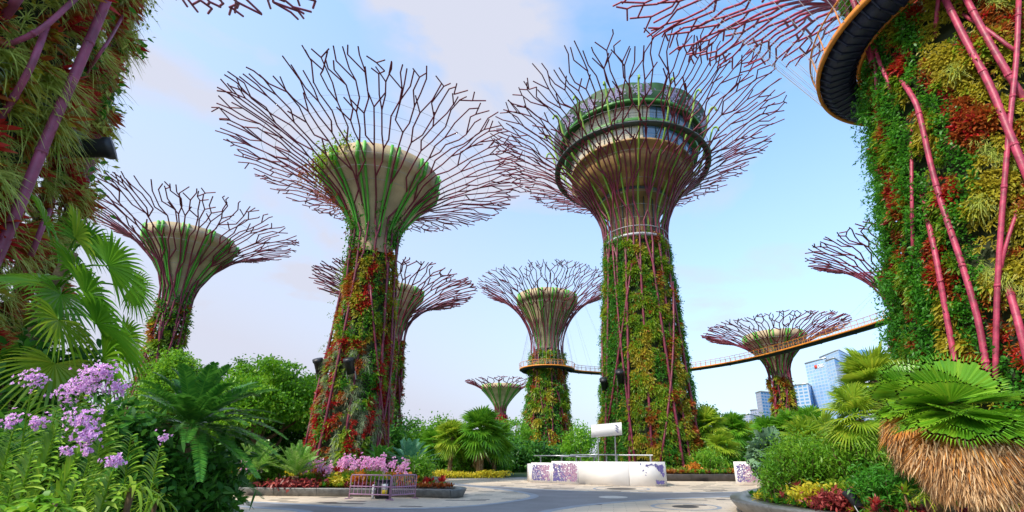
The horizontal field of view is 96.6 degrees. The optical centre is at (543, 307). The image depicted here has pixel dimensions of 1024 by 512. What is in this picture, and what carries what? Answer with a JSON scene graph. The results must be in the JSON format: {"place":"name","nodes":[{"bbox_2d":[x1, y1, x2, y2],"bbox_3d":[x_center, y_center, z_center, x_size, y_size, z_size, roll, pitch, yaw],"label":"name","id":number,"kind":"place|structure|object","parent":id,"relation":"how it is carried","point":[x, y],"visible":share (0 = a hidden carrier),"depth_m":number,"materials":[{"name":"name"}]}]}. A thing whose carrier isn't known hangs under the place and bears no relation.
{"place":"outdoors","nodes":[
{"label":"outdoors","id":0,"kind":"place"},
{"bbox_2d":[90,476,162,511],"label":"strap leaf plant","id":1,"kind":"object","parent":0,"point":[132,487],"visible":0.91,"depth_m":4.86,"materials":[{"name":"green plant"}]},
{"bbox_2d":[233,485,529,507],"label":"paving","id":2,"kind":"structure","parent":0,"point":[474,495],"depth_m":21.81,"materials":[{"name":"concrete"}]},
{"bbox_2d":[238,476,466,497],"bbox_3d":[-15.032,12.105,31.313,21.925,0.510,17.953,0,-18,0],"label":"planter","id":3,"kind":"object","parent":2,"relation":"on","point":[431,492],"visible":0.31,"depth_m":23.88,"materials":[{"name":"concrete"}]},
{"bbox_2d":[229,439,287,486],"bbox_3d":[-16.186,8.800,25.697,4.363,2.710,3.999,0,-18,0],"label":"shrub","id":4,"kind":"object","parent":3,"relation":"on","point":[261,458],"visible":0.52,"depth_m":25.63,"materials":[{"name":"green plant"}]},
{"bbox_2d":[259,457,288,484],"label":"shrub","id":5,"kind":"object","parent":3,"relation":"on","point":[274,472],"visible":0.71,"depth_m":25.96,"materials":[{"name":"green plant"}]},
{"bbox_2d":[253,474,328,492],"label":"shrub","id":6,"kind":"object","parent":3,"relation":"on","point":[306,482],"visible":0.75,"depth_m":24.61,"materials":[{"name":"red plant"}]},
{"bbox_2d":[259,440,328,479],"bbox_3d":[-13.977,8.787,25.538,3.911,2.637,3.483,-11,-21,31],"label":"cycad","id":7,"kind":"object","parent":3,"relation":"on","point":[299,456],"visible":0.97,"depth_m":25.27,"materials":[{"name":"green plant"}]},
{"bbox_2d":[295,457,350,481],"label":"flower clump","id":8,"kind":"object","parent":3,"relation":"on","point":[310,476],"visible":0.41,"depth_m":26.17,"materials":[{"name":"pink plant"}]},
{"bbox_2d":[252,477,454,488],"bbox_3d":[-14.877,10.693,27.874,20.832,0.532,9.001,0,-18,0],"label":"ground cover","id":9,"kind":"object","parent":3,"relation":"on","point":[425,484],"visible":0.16,"depth_m":24.63,"materials":[{"name":"red plant"}]},
{"bbox_2d":[338,452,389,482],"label":"flower clump","id":10,"kind":"object","parent":3,"relation":"on","point":[370,463],"visible":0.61,"depth_m":25.69,"materials":[{"name":"pink plant"}]},
{"bbox_2d":[211,44,525,475],"bbox_3d":[-13.978,0.139,35.716,24.783,27.273,24.765,0,-18,0],"label":"supertree","id":11,"kind":"object","parent":3,"relation":"in","point":[383,197],"visible":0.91,"depth_m":34.67,"materials":[{"name":"concrete"}]},
{"bbox_2d":[343,357,355,378],"bbox_3d":[-13.488,4.179,31.504,0.730,1.536,1.080,-4,-18,11],"label":"floodlight","id":12,"kind":"object","parent":11,"relation":"attached to","point":[349,364],"visible":1,"depth_m":31.37,"materials":[{"name":"black metal"}]},
{"bbox_2d":[363,442,400,471],"bbox_3d":[-10.832,10.257,29.973,2.878,2.594,3.003,0,-18,0],"label":"cycad","id":13,"kind":"object","parent":3,"relation":"on","point":[378,451],"visible":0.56,"depth_m":29.95,"materials":[{"name":"green plant"}]},
{"bbox_2d":[374,456,414,482],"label":"flower clump","id":14,"kind":"object","parent":3,"relation":"on","point":[393,465],"visible":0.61,"depth_m":25.44,"materials":[{"name":"pink plant"}]},
{"bbox_2d":[382,438,439,463],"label":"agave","id":15,"kind":"object","parent":3,"relation":"on","point":[412,449],"visible":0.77,"depth_m":29.93,"materials":[{"name":"green plant"}]},
{"bbox_2d":[395,452,439,482],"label":"shrub","id":16,"kind":"object","parent":3,"relation":"on","point":[421,468],"visible":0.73,"depth_m":26.21,"materials":[{"name":"green plant"}]},
{"bbox_2d":[345,474,391,499],"bbox_3d":[-8.626,8.904,22.569,2.394,1.148,0.560,-5,-19,16],"label":"crowd barrier","id":17,"kind":"object","parent":2,"relation":"on","point":[371,475],"visible":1,"depth_m":22.59,"materials":[{"name":"metal"}]},
{"bbox_2d":[371,480,391,498],"bbox_3d":[-8.113,9.119,22.802,0.930,0.885,0.300,0,-18,0],"label":"notice box","id":18,"kind":"object","parent":2,"relation":"on","point":[383,489],"visible":0.76,"depth_m":22.66,"materials":[{"name":"black metal"}]},
{"bbox_2d":[246,485,538,508],"bbox_3d":[-14.250,11.627,29.064,30.116,0.001,17.117,-6,-19,17],"label":"paving border","id":19,"kind":"object","parent":2,"relation":"on","point":[532,495],"visible":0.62,"depth_m":19.98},
{"bbox_2d":[388,474,417,500],"bbox_3d":[-6.947,8.906,22.575,0.560,1.148,1.420,-15,-23,38],"label":"crowd barrier","id":20,"kind":"object","parent":2,"relation":"on","point":[399,486],"visible":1,"depth_m":22.58,"materials":[{"name":"metal"}]},
{"bbox_2d":[0,0,896,453],"label":"sky","id":21,"kind":"structure","parent":0,"point":[740,248],"materials":[{"name":"blue"}]},
{"bbox_2d":[237,477,737,511],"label":"plaza","id":22,"kind":"structure","parent":0,"point":[547,499],"depth_m":20.92,"materials":[{"name":"concrete"}]},
{"bbox_2d":[730,488,1019,511],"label":"planter","id":23,"kind":"object","parent":22,"relation":"on","point":[742,501],"visible":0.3,"depth_m":15.41,"materials":[{"name":"concrete"}]},
{"bbox_2d":[751,446,791,503],"bbox_3d":[8.275,6.143,16.506,1.277,2.110,1.393,-13,-22,34],"label":"shrub","id":24,"kind":"object","parent":23,"relation":"on","point":[771,480],"visible":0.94,"depth_m":16.29,"materials":[{"name":"green plant"}]},
{"bbox_2d":[750,424,839,491],"bbox_3d":[9.588,5.783,16.824,3.395,2.814,3.298,12,-22,-32],"label":"shrub","id":25,"kind":"object","parent":23,"relation":"on","point":[800,461],"visible":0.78,"depth_m":16.24,"materials":[{"name":"green plant"}]},
{"bbox_2d":[781,479,844,508],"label":"shrub","id":26,"kind":"object","parent":23,"relation":"on","point":[805,488],"visible":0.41,"depth_m":14.55,"materials":[{"name":"yellow plant"}]},
{"bbox_2d":[612,0,1023,503],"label":"supertree","id":27,"kind":"object","parent":23,"relation":"on","point":[940,106],"visible":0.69,"depth_m":18.13,"materials":[{"name":"plant"}]},
{"bbox_2d":[519,0,915,374],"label":"footbridge","id":28,"kind":"object","parent":27,"relation":"attached to","point":[860,27],"visible":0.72,"depth_m":24.53,"materials":[{"name":"brown metal"}]},
{"bbox_2d":[799,484,859,511],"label":"shrub","id":29,"kind":"object","parent":23,"relation":"on","point":[838,500],"visible":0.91,"depth_m":13.50,"materials":[{"name":"red plant"}]},
{"bbox_2d":[813,476,862,502],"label":"shrub","id":30,"kind":"object","parent":23,"relation":"on","point":[841,483],"visible":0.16,"depth_m":14.42,"materials":[{"name":"green plant"}]},
{"bbox_2d":[808,414,894,500],"bbox_3d":[10.536,5.180,15.576,3.060,3.053,3.434,0,-18,0],"label":"shrub","id":31,"kind":"object","parent":23,"relation":"on","point":[843,457],"visible":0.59,"depth_m":15.10,"materials":[{"name":"green plant"}]},
{"bbox_2d":[842,488,864,511],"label":"floodlight","id":32,"kind":"object","parent":23,"relation":"on","point":[858,505],"visible":0.78,"depth_m":12.84,"materials":[{"name":"black metal"}]},
{"bbox_2d":[814,381,893,466],"bbox_3d":[10.839,4.647,15.638,2.733,4.176,2.830,0,-18,0],"label":"fan palm","id":33,"kind":"object","parent":23,"relation":"on","point":[849,402],"visible":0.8,"depth_m":15.58,"materials":[{"name":"green plant"}]},
{"bbox_2d":[833,340,906,497],"bbox_3d":[12.581,4.144,16.872,3.188,5.899,3.270,0,-18,0],"label":"fan palm","id":34,"kind":"object","parent":23,"relation":"on","point":[860,367],"visible":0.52,"depth_m":17.18,"materials":[{"name":"green plant"}]},
{"bbox_2d":[838,454,924,511],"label":"shrub","id":35,"kind":"object","parent":23,"relation":"on","point":[875,483],"visible":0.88,"depth_m":12.42,"materials":[{"name":"green plant"}]},
{"bbox_2d":[748,484,1023,511],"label":"ground cover","id":36,"kind":"object","parent":23,"relation":"on","point":[920,507],"visible":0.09,"depth_m":14.10,"materials":[{"name":"plant"}]},
{"bbox_2d":[861,359,978,511],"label":"shaggy palm","id":37,"kind":"object","parent":23,"relation":"on","point":[896,444],"visible":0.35,"depth_m":12.16,"materials":[{"name":"green plant"}]},
{"bbox_2d":[885,350,1023,511],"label":"shaggy palm","id":38,"kind":"object","parent":23,"relation":"on","point":[974,460],"visible":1,"depth_m":9.39,"materials":[{"name":"green plant"}]},
{"bbox_3d":[-17.167,5.044,10.043,29.821,0.740,28.949,0,-18,0],"label":"planter","id":39,"kind":"object","parent":22,"relation":"on","visible":0},
{"bbox_2d":[0,407,28,500],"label":"orchid plant","id":40,"kind":"object","parent":39,"relation":"on","point":[8,427],"visible":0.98,"depth_m":4.49,"materials":[{"name":"green plant"}]},
{"bbox_2d":[0,470,32,511],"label":"orchid plant","id":41,"kind":"object","parent":39,"relation":"on","point":[6,486],"visible":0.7,"depth_m":4.00,"materials":[{"name":"green plant"}]},
{"bbox_2d":[0,445,46,511],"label":"orchid plant","id":42,"kind":"object","parent":39,"relation":"on","point":[26,462],"visible":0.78,"depth_m":4.09,"materials":[{"name":"green plant"}]},
{"bbox_2d":[0,367,51,501],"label":"orchid plant","id":43,"kind":"object","parent":39,"relation":"on","point":[33,376],"visible":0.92,"depth_m":4.90,"materials":[{"name":"green plant"}]},
{"bbox_2d":[26,411,64,501],"bbox_3d":[-5.116,2.096,4.400,0.717,2.115,0.354,-13,-22,35],"label":"orchid plant","id":44,"kind":"object","parent":39,"relation":"on","point":[49,438],"visible":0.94,"depth_m":4.60,"materials":[{"name":"green plant"}]},
{"bbox_2d":[22,405,68,497],"bbox_3d":[-5.668,2.146,4.988,0.586,2.074,0.322,0,-18,0],"label":"orchid plant","id":45,"kind":"object","parent":39,"relation":"on","point":[52,423],"visible":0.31,"depth_m":5.19,"materials":[{"name":"green plant"}]},
{"bbox_2d":[0,310,113,436],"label":"shrub","id":46,"kind":"object","parent":39,"relation":"on","point":[26,341],"visible":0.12,"depth_m":8.55,"materials":[{"name":"green plant"}]},
{"bbox_2d":[47,444,82,511],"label":"orchid plant","id":47,"kind":"object","parent":39,"relation":"on","point":[66,471],"visible":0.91,"depth_m":4.20,"materials":[{"name":"green plant"}]},
{"bbox_2d":[24,360,119,492],"bbox_3d":[-5.143,1.815,4.731,0.945,2.544,0.503,-15,-23,38],"label":"orchid plant","id":48,"kind":"object","parent":39,"relation":"on","point":[102,372],"visible":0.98,"depth_m":4.95,"materials":[{"name":"purple plant"}]},
{"bbox_2d":[52,478,93,511],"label":"orchid plant","id":49,"kind":"object","parent":39,"relation":"on","point":[70,496],"visible":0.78,"depth_m":3.99,"materials":[{"name":"green plant"}]},
{"bbox_2d":[0,192,157,424],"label":"fan palm","id":50,"kind":"object","parent":39,"relation":"on","point":[51,300],"visible":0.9,"depth_m":8.72,"materials":[{"name":"green plant"}]},
{"bbox_2d":[52,405,111,511],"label":"orchid plant","id":51,"kind":"object","parent":39,"relation":"on","point":[89,429],"visible":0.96,"depth_m":4.37,"materials":[{"name":"purple plant"}]},
{"bbox_2d":[69,421,123,511],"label":"orchid plant","id":52,"kind":"object","parent":39,"relation":"on","point":[108,448],"visible":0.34,"depth_m":5.32,"materials":[{"name":"green plant"}]},
{"bbox_2d":[0,390,195,511],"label":"shrub","id":53,"kind":"object","parent":39,"relation":"on","point":[120,411],"visible":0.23,"depth_m":7.32,"materials":[{"name":"green plant"}]},
{"bbox_2d":[73,379,131,511],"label":"orchid plant","id":54,"kind":"object","parent":39,"relation":"on","point":[118,388],"visible":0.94,"depth_m":5.09,"materials":[{"name":"green plant"}]},
{"bbox_2d":[87,452,127,511],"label":"orchid plant","id":55,"kind":"object","parent":39,"relation":"on","point":[99,500],"visible":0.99,"depth_m":4.29,"materials":[{"name":"green plant"}]},
{"bbox_2d":[105,432,145,511],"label":"orchid plant","id":56,"kind":"object","parent":39,"relation":"on","point":[122,467],"visible":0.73,"depth_m":5.60,"materials":[{"name":"green plant"}]},
{"bbox_2d":[80,430,211,511],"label":"shrub","id":57,"kind":"object","parent":39,"relation":"on","point":[171,487],"visible":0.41,"depth_m":7.54,"materials":[{"name":"green plant"}]},
{"bbox_2d":[137,429,172,511],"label":"orchid plant","id":58,"kind":"object","parent":39,"relation":"on","point":[151,470],"visible":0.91,"depth_m":6.19,"materials":[{"name":"green plant"}]},
{"bbox_2d":[0,0,316,353],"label":"supertree","id":59,"kind":"object","parent":39,"relation":"on","point":[49,97],"visible":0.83,"depth_m":11.60,"materials":[{"name":"plant"}]},
{"bbox_2d":[51,137,117,159],"bbox_3d":[-12.390,-4.359,12.377,1.196,0.832,0.606,10,-21,-28],"label":"floodlight","id":60,"kind":"object","parent":59,"relation":"attached to","point":[104,147],"visible":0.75,"depth_m":12.33,"materials":[{"name":"black metal"}]},
{"bbox_2d":[52,361,290,501],"bbox_3d":[-6.674,2.696,8.344,3.608,3.351,3.450,0,-18,0],"label":"cycad","id":61,"kind":"object","parent":39,"relation":"on","point":[196,402],"visible":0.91,"depth_m":8.44,"materials":[{"name":"green plant"}]},
{"bbox_2d":[132,428,269,511],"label":"shrub","id":62,"kind":"object","parent":39,"relation":"on","point":[220,484],"visible":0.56,"depth_m":8.50,"materials":[{"name":"green plant"}]},
{"bbox_2d":[445,479,789,491],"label":"paving","id":63,"kind":"structure","parent":0,"point":[702,486],"depth_m":31.71,"materials":[{"name":"concrete"}]},
{"bbox_2d":[446,478,728,492],"bbox_3d":[8.404,13.593,35.087,37.743,0.001,18.854,0,-18,0],"label":"paving border","id":64,"kind":"object","parent":63,"relation":"on","point":[595,491],"visible":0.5,"depth_m":27.23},
{"bbox_2d":[527,454,666,485],"bbox_3d":[4.299,13.066,36.957,12.800,2.145,6.050,-13,-22,34],"label":"barrier","id":65,"kind":"object","parent":63,"relation":"on","point":[617,473],"visible":1,"depth_m":33.83,"materials":[{"name":"white metal"}]},
{"bbox_2d":[591,422,621,461],"bbox_3d":[5.144,11.798,37.145,2.513,4.626,0.679,0,-18,0],"label":"sign","id":66,"kind":"object","parent":63,"relation":"on","point":[608,429],"visible":0.97,"depth_m":37.38,"materials":[{"name":"grey metal"}]},
{"bbox_2d":[733,462,762,484],"bbox_3d":[17.156,12.747,35.100,5.710,1.600,1.225,9,-20,-27],"label":"hoarding","id":67,"kind":"object","parent":63,"relation":"on","point":[743,473],"visible":0.34,"depth_m":34.12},
{"bbox_2d":[744,425,785,478],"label":"shrub","id":68,"kind":"object","parent":63,"relation":"on","point":[753,446],"visible":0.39,"depth_m":30.86,"materials":[{"name":"green plant"}]},
{"bbox_2d":[774,415,828,449],"bbox_3d":[17.410,9.537,30.172,3.878,4.896,4.024,0,-18,0],"label":"fan palm","id":69,"kind":"object","parent":63,"relation":"on","point":[813,425],"visible":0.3,"depth_m":30.11,"materials":[{"name":"green plant"}]},
{"bbox_2d":[804,410,834,442],"bbox_3d":[21.247,10.416,34.192,4.823,5.718,5.052,0,-18,0],"label":"fan palm","id":70,"kind":"object","parent":63,"relation":"on","point":[824,418],"visible":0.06,"depth_m":34.33,"materials":[{"name":"green plant"}]},
{"bbox_2d":[552,497,740,511],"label":"paving","id":71,"kind":"structure","parent":0,"point":[726,504],"depth_m":19.23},
{"bbox_2d":[540,496,729,511],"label":"paving border","id":72,"kind":"object","parent":71,"relation":"on","point":[555,509],"visible":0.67,"depth_m":20.84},
{"bbox_2d":[433,457,883,478],"bbox_3d":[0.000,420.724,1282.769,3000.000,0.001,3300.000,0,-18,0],"label":"ground","id":73,"kind":"structure","parent":0,"point":[521,474],"depth_m":49.51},
{"bbox_2d":[123,346,204,423],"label":"tree","id":74,"kind":"object","parent":73,"relation":"on","point":[172,359],"visible":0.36,"depth_m":40.77,"materials":[{"name":"green plant"}]},
{"bbox_2d":[90,171,298,456],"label":"supertree","id":75,"kind":"object","parent":73,"relation":"on","point":[189,260],"visible":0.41,"depth_m":45.43,"materials":[{"name":"metal"}]},
{"bbox_2d":[185,353,324,447],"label":"tree","id":76,"kind":"object","parent":73,"relation":"on","point":[289,404],"visible":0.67,"depth_m":45.26,"materials":[{"name":"green plant"}]},
{"bbox_2d":[97,412,420,473],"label":"hedge","id":77,"kind":"object","parent":73,"relation":"on","point":[294,437],"visible":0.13,"depth_m":52.11,"materials":[{"name":"green plant"}]},
{"bbox_2d":[309,257,477,471],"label":"supertree","id":78,"kind":"object","parent":73,"relation":"on","point":[411,301],"visible":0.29,"depth_m":62.67,"materials":[{"name":"metal"}]},
{"bbox_2d":[394,410,438,453],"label":"tree","id":79,"kind":"object","parent":73,"relation":"on","point":[409,425],"visible":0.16,"depth_m":60.55,"materials":[{"name":"green plant"}]},
{"bbox_2d":[419,424,442,466],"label":"fan palm","id":80,"kind":"object","parent":73,"relation":"on","point":[428,434],"visible":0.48,"depth_m":50.81,"materials":[{"name":"green plant"}]},
{"bbox_2d":[420,443,459,475],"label":"shrub","id":81,"kind":"object","parent":73,"relation":"on","point":[442,463],"visible":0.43,"depth_m":49.53,"materials":[{"name":"green plant"}]},
{"bbox_2d":[431,418,464,476],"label":"fan palm","id":82,"kind":"object","parent":73,"relation":"on","point":[449,429],"visible":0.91,"depth_m":45.80,"materials":[{"name":"green plant"}]},
{"bbox_2d":[447,452,484,473],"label":"shrub","id":83,"kind":"object","parent":73,"relation":"on","point":[465,466],"visible":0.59,"depth_m":47.48,"materials":[{"name":"green plant"}]},
{"bbox_2d":[432,469,513,477],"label":"hedge","id":84,"kind":"object","parent":73,"relation":"on","point":[482,473],"visible":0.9,"depth_m":43.87,"materials":[{"name":"yellow plant"}]},
{"bbox_2d":[451,405,508,476],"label":"fan palm","id":85,"kind":"object","parent":73,"relation":"on","point":[479,441],"visible":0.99,"depth_m":45.62,"materials":[{"name":"green plant"}]},
{"bbox_2d":[388,437,573,472],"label":"hedge","id":86,"kind":"object","parent":73,"relation":"on","point":[525,456],"visible":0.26,"depth_m":59.58,"materials":[{"name":"green plant"}]},
{"bbox_2d":[474,419,517,475],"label":"fan palm","id":87,"kind":"object","parent":73,"relation":"on","point":[505,459],"visible":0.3,"depth_m":47.64,"materials":[{"name":"green plant"}]},
{"bbox_2d":[465,376,527,422],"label":"supertree","id":88,"kind":"object","parent":73,"relation":"on","point":[500,396],"visible":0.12,"depth_m":149.68,"materials":[{"name":"concrete"}]},
{"bbox_2d":[502,417,538,467],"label":"tree","id":89,"kind":"object","parent":73,"relation":"on","point":[524,432],"visible":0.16,"depth_m":80.43,"materials":[{"name":"green plant"}]},
{"bbox_2d":[477,259,602,460],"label":"supertree","id":90,"kind":"object","parent":73,"relation":"on","point":[546,411],"visible":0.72,"depth_m":106.02,"materials":[{"name":"plant"}]},
{"bbox_2d":[557,418,597,460],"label":"tree","id":91,"kind":"object","parent":73,"relation":"on","point":[584,439],"visible":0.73,"depth_m":82.78,"materials":[{"name":"green plant"}]},
{"bbox_2d":[666,472,735,480],"bbox_3d":[12.029,17.884,49.231,20.239,0.640,23.355,0,-18,0],"label":"planter","id":92,"kind":"object","parent":73,"relation":"on","point":[677,476],"visible":0.12,"depth_m":38.28,"materials":[{"name":"grey"}]},
{"bbox_2d":[490,27,786,467],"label":"supertree","id":93,"kind":"object","parent":92,"relation":"on","point":[627,154],"visible":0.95,"depth_m":54.72,"materials":[{"name":"plant"}]},
{"bbox_2d":[666,467,734,473],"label":"ground cover","id":94,"kind":"object","parent":92,"relation":"on","point":[703,470],"visible":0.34,"depth_m":39.75,"materials":[{"name":"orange plant"}]},
{"bbox_2d":[687,438,730,472],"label":"shrub","id":95,"kind":"object","parent":92,"relation":"on","point":[707,459],"visible":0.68,"depth_m":41.96,"materials":[{"name":"green plant"}]},
{"bbox_2d":[692,404,730,450],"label":"fan palm","id":96,"kind":"object","parent":92,"relation":"on","point":[710,417],"visible":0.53,"depth_m":50.25,"materials":[{"name":"green plant"}]},
{"bbox_2d":[701,428,743,467],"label":"fan palm","id":97,"kind":"object","parent":92,"relation":"on","point":[720,438],"visible":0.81,"depth_m":46.62,"materials":[{"name":"green plant"}]},
{"bbox_2d":[720,411,752,454],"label":"fan palm","id":98,"kind":"object","parent":73,"relation":"on","point":[736,424],"visible":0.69,"depth_m":54.09,"materials":[{"name":"green plant"}]},
{"bbox_2d":[748,415,783,438],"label":"shrub","id":99,"kind":"object","parent":73,"relation":"on","point":[760,423],"visible":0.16,"depth_m":54.72,"materials":[{"name":"green plant"}]},
{"bbox_2d":[700,310,851,415],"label":"supertree","id":100,"kind":"object","parent":73,"relation":"on","point":[781,389],"visible":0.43,"depth_m":93.01,"materials":[{"name":"metal"}]},
{"bbox_2d":[765,408,796,439],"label":"fan palm","id":101,"kind":"object","parent":73,"relation":"on","point":[779,420],"visible":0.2,"depth_m":52.84,"materials":[{"name":"green plant"}]},
{"bbox_2d":[786,404,833,420],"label":"shrub","id":102,"kind":"object","parent":73,"relation":"on","point":[802,411],"visible":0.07,"depth_m":50.82,"materials":[{"name":"green plant"}]},
{"bbox_2d":[804,357,836,418],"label":"office tower","id":103,"kind":"structure","parent":73,"relation":"on","point":[817,376],"depth_m":608.40,"materials":[{"name":"glass"}]},
{"bbox_2d":[805,218,902,328],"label":"supertree","id":104,"kind":"object","parent":73,"relation":"on","point":[857,275],"visible":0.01,"depth_m":57.12,"materials":[{"name":"metal"}]},
{"bbox_2d":[755,390,771,417],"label":"office tower","id":105,"kind":"structure","parent":0,"point":[763,404],"depth_m":641.18,"materials":[{"name":"blue glass"}]},
{"bbox_2d":[793,383,814,407],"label":"office tower","id":106,"kind":"structure","parent":0,"point":[804,393],"depth_m":604.28,"materials":[{"name":"blue glass"}]},
{"bbox_2d":[825,357,852,426],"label":"office tower","id":107,"kind":"structure","parent":0,"point":[833,366],"depth_m":573.97,"materials":[{"name":"blue glass"}]},
{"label":"ground cover","id":108,"kind":"object","parent":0,"visible":0},
{"bbox_2d":[0,490,79,511],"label":"strap leaf plant","id":109,"kind":"object","parent":108,"relation":"on","point":[54,505],"visible":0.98,"depth_m":3.72,"materials":[{"name":"green plant"}]},
{"bbox_2d":[133,492,177,511],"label":"strap leaf plant","id":110,"kind":"object","parent":108,"relation":"on","point":[155,504],"visible":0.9,"depth_m":5.18,"materials":[{"name":"green plant"}]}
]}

